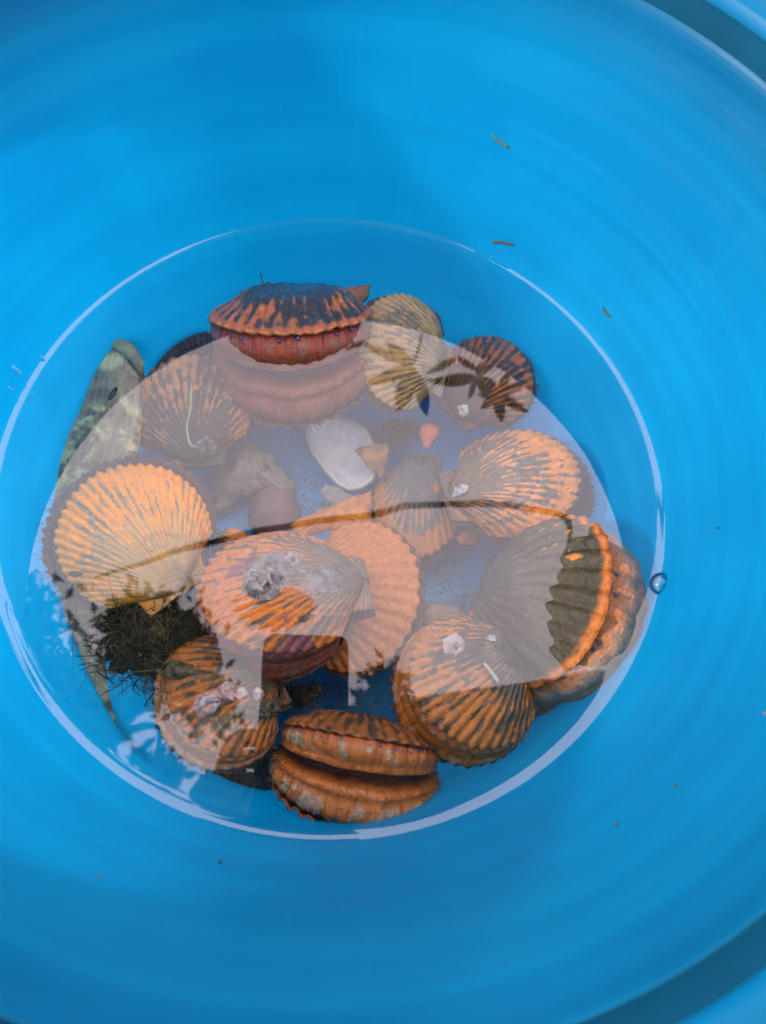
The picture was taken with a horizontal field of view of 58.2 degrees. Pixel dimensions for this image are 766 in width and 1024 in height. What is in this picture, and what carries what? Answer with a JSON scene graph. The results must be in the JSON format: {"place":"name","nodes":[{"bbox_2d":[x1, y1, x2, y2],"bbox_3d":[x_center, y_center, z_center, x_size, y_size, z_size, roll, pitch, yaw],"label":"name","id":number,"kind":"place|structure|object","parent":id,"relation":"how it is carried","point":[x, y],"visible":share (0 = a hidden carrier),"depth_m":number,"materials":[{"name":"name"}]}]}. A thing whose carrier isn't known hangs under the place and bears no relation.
{"place":"outdoors","nodes":[
{"label":"outdoors","id":0,"kind":"place"},
{"label":"ground","id":1,"kind":"structure","parent":0,"visible":0},
{"bbox_2d":[0,0,765,1023],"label":"bucket","id":2,"kind":"object","parent":1,"relation":"on","point":[174,172],"visible":0.62,"depth_m":0.28,"materials":[{"name":"blue plastic"}]},
{"bbox_2d":[11,366,21,374],"bbox_3d":[-0.166,-0.064,0.311,0.002,0.006,0.002,11,67,17],"label":"water drop","id":3,"kind":"object","parent":2,"relation":"in","point":[16,370],"visible":1,"depth_m":0.31,"materials":[{"name":"blue liquid"}]},
{"bbox_2d":[55,338,144,725],"bbox_3d":[-0.139,0.011,0.329,0.050,0.039,0.222,-5,69,-6],"label":"fish","id":4,"kind":"object","parent":2,"relation":"in","point":[108,423],"visible":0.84,"depth_m":0.35},
{"bbox_2d":[33,451,226,620],"bbox_3d":[-0.119,0.006,0.321,0.089,0.032,0.089,1,68,-3],"label":"scallop","id":5,"kind":"object","parent":4,"relation":"on","point":[139,530],"visible":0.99,"depth_m":0.31,"materials":[{"name":"orange"}]},
{"bbox_2d":[68,571,82,576],"bbox_3d":[-0.134,0.027,0.299,0.006,0.003,0.003,1,68,-3],"label":"seed","id":6,"kind":"object","parent":5,"relation":"on","point":[75,573],"visible":1,"depth_m":0.30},
{"bbox_2d":[59,573,228,735],"bbox_3d":[-0.105,0.063,0.315,0.112,0.062,0.081,1,68,-3],"label":"seaweed clump","id":7,"kind":"object","parent":2,"relation":"in","point":[126,649],"visible":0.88,"depth_m":0.30,"materials":[{"name":"plant"}]},
{"bbox_2d":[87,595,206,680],"bbox_3d":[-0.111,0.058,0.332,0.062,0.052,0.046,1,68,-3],"label":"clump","id":8,"kind":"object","parent":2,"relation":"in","point":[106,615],"visible":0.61,"depth_m":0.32,"materials":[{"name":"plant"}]},
{"bbox_2d":[142,624,165,641],"bbox_3d":[-0.104,0.054,0.312,0.013,0.006,0.010,1,68,-3],"label":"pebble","id":9,"kind":"object","parent":8,"relation":"on","point":[160,630],"visible":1,"depth_m":0.31,"materials":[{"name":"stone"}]},
{"bbox_2d":[155,331,213,366],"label":"scallop","id":10,"kind":"object","parent":2,"relation":"in","point":[201,344],"visible":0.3,"depth_m":0.39,"materials":[{"name":"brown"}]},
{"bbox_2d":[140,354,253,470],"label":"scallop","id":11,"kind":"object","parent":2,"relation":"in","point":[220,423],"visible":0.99,"depth_m":0.36,"materials":[{"name":"brown"}]},
{"bbox_2d":[186,383,195,447],"bbox_3d":[-0.095,-0.049,0.344,0.007,0.001,0.036,1,68,-3],"label":"worm tube","id":12,"kind":"object","parent":11,"relation":"on","point":[187,422],"visible":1,"depth_m":0.34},
{"bbox_2d":[144,634,291,778],"bbox_3d":[-0.071,0.079,0.292,0.063,0.042,0.066,1,68,-3],"label":"scallop","id":13,"kind":"object","parent":2,"relation":"in","point":[213,713],"visible":0.93,"depth_m":0.28,"materials":[{"name":"orange"}]},
{"bbox_2d":[204,520,239,564],"bbox_3d":[-0.081,0.020,0.348,0.040,0.028,0.028,31,69,8],"label":"seaweed clump","id":14,"kind":"object","parent":2,"relation":"in","point":[212,541],"visible":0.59,"depth_m":0.34,"materials":[{"name":"plant"}]},
{"bbox_2d":[213,528,246,551],"bbox_3d":[-0.076,0.014,0.346,0.020,0.008,0.016,1,68,-3],"label":"shell fragment","id":15,"kind":"object","parent":2,"relation":"in","point":[237,533],"visible":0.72,"depth_m":0.34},
{"bbox_2d":[209,747,275,790],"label":"scallop","id":16,"kind":"object","parent":2,"relation":"in","point":[256,777],"visible":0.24,"depth_m":0.31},
{"bbox_2d":[211,437,296,515],"bbox_3d":[-0.076,-0.023,0.381,0.048,0.022,0.040,-14,70,-9],"label":"coral stone","id":17,"kind":"object","parent":2,"relation":"in","point":[251,466],"visible":1,"depth_m":0.38,"materials":[{"name":"grey stone"}]},
{"bbox_2d":[248,486,301,534],"bbox_3d":[-0.058,-0.001,0.369,0.029,0.018,0.034,1,68,-3],"label":"pebble","id":18,"kind":"object","parent":2,"relation":"in","point":[271,508],"visible":0.94,"depth_m":0.36,"materials":[{"name":"red stone"}]},
{"bbox_2d":[194,531,375,683],"bbox_3d":[-0.043,0.043,0.313,0.080,0.054,0.072,1,68,-3],"label":"scallop","id":19,"kind":"object","parent":2,"relation":"in","point":[285,607],"visible":0.99,"depth_m":0.29,"materials":[{"name":"orange"}]},
{"bbox_2d":[206,282,372,428],"bbox_3d":[-0.047,-0.091,0.359,0.092,0.065,0.088,1,68,-3],"label":"scallop","id":20,"kind":"object","parent":2,"relation":"in","point":[285,355],"visible":1,"depth_m":0.35,"materials":[{"name":"orange"}]},
{"bbox_2d":[293,685,321,702],"bbox_3d":[-0.036,0.087,0.328,0.014,0.006,0.009,1,68,-3],"label":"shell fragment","id":21,"kind":"object","parent":2,"relation":"in","point":[320,688],"visible":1,"depth_m":0.33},
{"bbox_2d":[283,673,333,716],"bbox_3d":[-0.038,0.086,0.327,0.027,0.033,0.027,35,70,10],"label":"seaweed clump","id":22,"kind":"object","parent":2,"relation":"in","point":[299,691],"visible":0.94,"depth_m":0.32,"materials":[{"name":"plant"}]},
{"bbox_2d":[289,491,373,535],"bbox_3d":[-0.026,0.001,0.352,0.047,0.008,0.018,-13,69,-9],"label":"shell fragment","id":23,"kind":"object","parent":2,"relation":"in","point":[352,509],"visible":0.98,"depth_m":0.35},
{"bbox_2d":[320,484,352,504],"bbox_3d":[-0.025,-0.009,0.376,0.018,0.006,0.012,1,68,-3],"label":"shell fragment","id":24,"kind":"object","parent":2,"relation":"in","point":[333,495],"visible":0.95,"depth_m":0.37,"materials":[{"name":"white"}]},
{"bbox_2d":[304,415,376,490],"bbox_3d":[-0.022,-0.034,0.389,0.035,0.016,0.055,-22,71,-12],"label":"clam shell","id":25,"kind":"object","parent":2,"relation":"in","point":[336,442],"visible":0.93,"depth_m":0.39},
{"bbox_2d":[355,443,389,477],"bbox_3d":[-0.006,-0.029,0.376,0.020,0.005,0.022,1,68,-3],"label":"shell fragment","id":26,"kind":"object","parent":25,"relation":"on","point":[374,457],"visible":1,"depth_m":0.38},
{"bbox_2d":[265,709,442,823],"bbox_3d":[-0.012,0.113,0.301,0.079,0.058,0.051,1,68,-3],"label":"scallop","id":27,"kind":"object","parent":2,"relation":"in","point":[342,766],"visible":1,"depth_m":0.28,"materials":[{"name":"orange"}]},
{"bbox_2d":[346,284,370,302],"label":"shell fragment","id":28,"kind":"object","parent":2,"relation":"in","point":[360,293],"visible":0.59,"depth_m":0.39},
{"bbox_2d":[248,424,481,715],"bbox_3d":[-0.017,0.005,0.386,0.120,0.001,0.223,-20,71,-12],"label":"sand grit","id":29,"kind":"object","parent":2,"relation":"in","point":[451,587],"visible":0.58,"depth_m":0.38,"materials":[{"name":"sand"}]},
{"bbox_2d":[322,520,426,678],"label":"scallop","id":30,"kind":"object","parent":2,"relation":"in","point":[375,644],"visible":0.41,"depth_m":0.33,"materials":[{"name":"orange"}]},
{"bbox_2d":[370,413,420,459],"bbox_3d":[0.008,-0.045,0.387,0.030,0.016,0.031,43,72,13],"label":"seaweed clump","id":31,"kind":"object","parent":2,"relation":"in","point":[402,434],"visible":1,"depth_m":0.38,"materials":[{"name":"plant"}]},
{"bbox_2d":[374,417,419,446],"bbox_3d":[0.008,-0.046,0.391,0.026,0.008,0.018,1,68,-3],"label":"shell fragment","id":32,"kind":"object","parent":2,"relation":"in","point":[389,423],"visible":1,"depth_m":0.39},
{"bbox_2d":[357,292,451,412],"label":"scallop","id":33,"kind":"object","parent":2,"relation":"in","point":[405,350],"visible":0.96,"depth_m":0.36,"materials":[{"name":"beige"}]},
{"bbox_2d":[371,452,458,567],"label":"scallop","id":34,"kind":"object","parent":2,"relation":"in","point":[407,503],"visible":0.84,"depth_m":0.37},
{"bbox_2d":[432,482,440,494],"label":"shell fragment","id":35,"kind":"object","parent":34,"relation":"on","point":[436,488],"visible":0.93,"depth_m":0.37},
{"bbox_2d":[419,423,438,448],"bbox_3d":[0.026,-0.042,0.379,0.012,0.005,0.017,1,68,-3],"label":"shell fragment","id":36,"kind":"object","parent":2,"relation":"in","point":[428,433],"visible":1,"depth_m":0.38,"materials":[{"name":"pink"}]},
{"bbox_2d":[434,312,443,335],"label":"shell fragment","id":37,"kind":"object","parent":2,"relation":"in","point":[438,317],"visible":0.09,"depth_m":0.40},
{"bbox_2d":[422,601,467,625],"bbox_3d":[0.030,0.051,0.335,0.025,0.008,0.017,1,68,-3],"label":"shell fragment","id":38,"kind":"object","parent":2,"relation":"in","point":[434,611],"visible":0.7,"depth_m":0.33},
{"bbox_2d":[389,614,536,769],"bbox_3d":[0.038,0.078,0.303,0.071,0.034,0.070,1,68,-3],"label":"scallop","id":39,"kind":"object","parent":2,"relation":"in","point":[455,703],"visible":0.99,"depth_m":0.29,"materials":[{"name":"orange"}]},
{"bbox_2d":[483,663,498,682],"bbox_3d":[0.046,0.068,0.290,0.006,0.001,0.008,1,68,-3],"label":"worm tube","id":40,"kind":"object","parent":39,"relation":"on","point":[491,672],"visible":1,"depth_m":0.29,"materials":[{"name":"white"}]},
{"bbox_2d":[495,631,536,688],"bbox_3d":[0.057,0.066,0.303,0.033,0.021,0.028,1,68,-3],"label":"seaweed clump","id":41,"kind":"object","parent":39,"relation":"on","point":[511,664],"visible":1,"depth_m":0.30,"materials":[{"name":"grey plant"}]},
{"bbox_2d":[456,529,480,545],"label":"shell fragment","id":42,"kind":"object","parent":2,"relation":"in","point":[468,537],"visible":0.99,"depth_m":0.36,"materials":[{"name":"pink"}]},
{"bbox_2d":[436,334,541,433],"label":"scallop","id":43,"kind":"object","parent":2,"relation":"in","point":[490,381],"visible":1,"depth_m":0.38,"materials":[{"name":"brown"}]},
{"bbox_2d":[491,135,508,147],"bbox_3d":[0.055,-0.173,0.321,0.009,0.003,0.005,1,68,-3],"label":"twig","id":44,"kind":"object","parent":2,"relation":"attached to","point":[499,141],"depth_m":0.32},
{"bbox_2d":[492,241,514,245],"bbox_3d":[0.062,-0.138,0.355,0.011,0.005,0.006,1,68,-3],"label":"twig","id":45,"kind":"object","parent":2,"relation":"in","point":[502,242],"depth_m":0.35,"materials":[{"name":"brown wood"}]},
{"bbox_2d":[436,427,599,546],"bbox_3d":[0.072,-0.014,0.357,0.088,0.036,0.082,1,68,-3],"label":"scallop","id":46,"kind":"object","parent":2,"relation":"in","point":[502,488],"visible":0.94,"depth_m":0.34,"materials":[{"name":"orange"}]},
{"bbox_2d":[470,514,647,716],"bbox_3d":[0.093,0.048,0.322,0.100,0.079,0.105,1,68,-3],"label":"scallop","id":47,"kind":"object","parent":2,"relation":"in","point":[564,598],"visible":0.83,"depth_m":0.30,"materials":[{"name":"brown"}]},
{"bbox_2d":[602,306,610,317],"bbox_3d":[0.109,-0.098,0.336,0.004,0.002,0.006,1,68,-3],"label":"twig","id":48,"kind":"object","parent":2,"relation":"in","point":[606,312],"depth_m":0.34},
{"bbox_2d":[650,573,660,591],"bbox_3d":[0.122,0.032,0.301,0.010,0.008,0.010,1,68,-3],"label":"air bubble","id":49,"kind":"object","parent":2,"relation":"in","point":[653,577],"visible":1,"depth_m":0.30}
]}

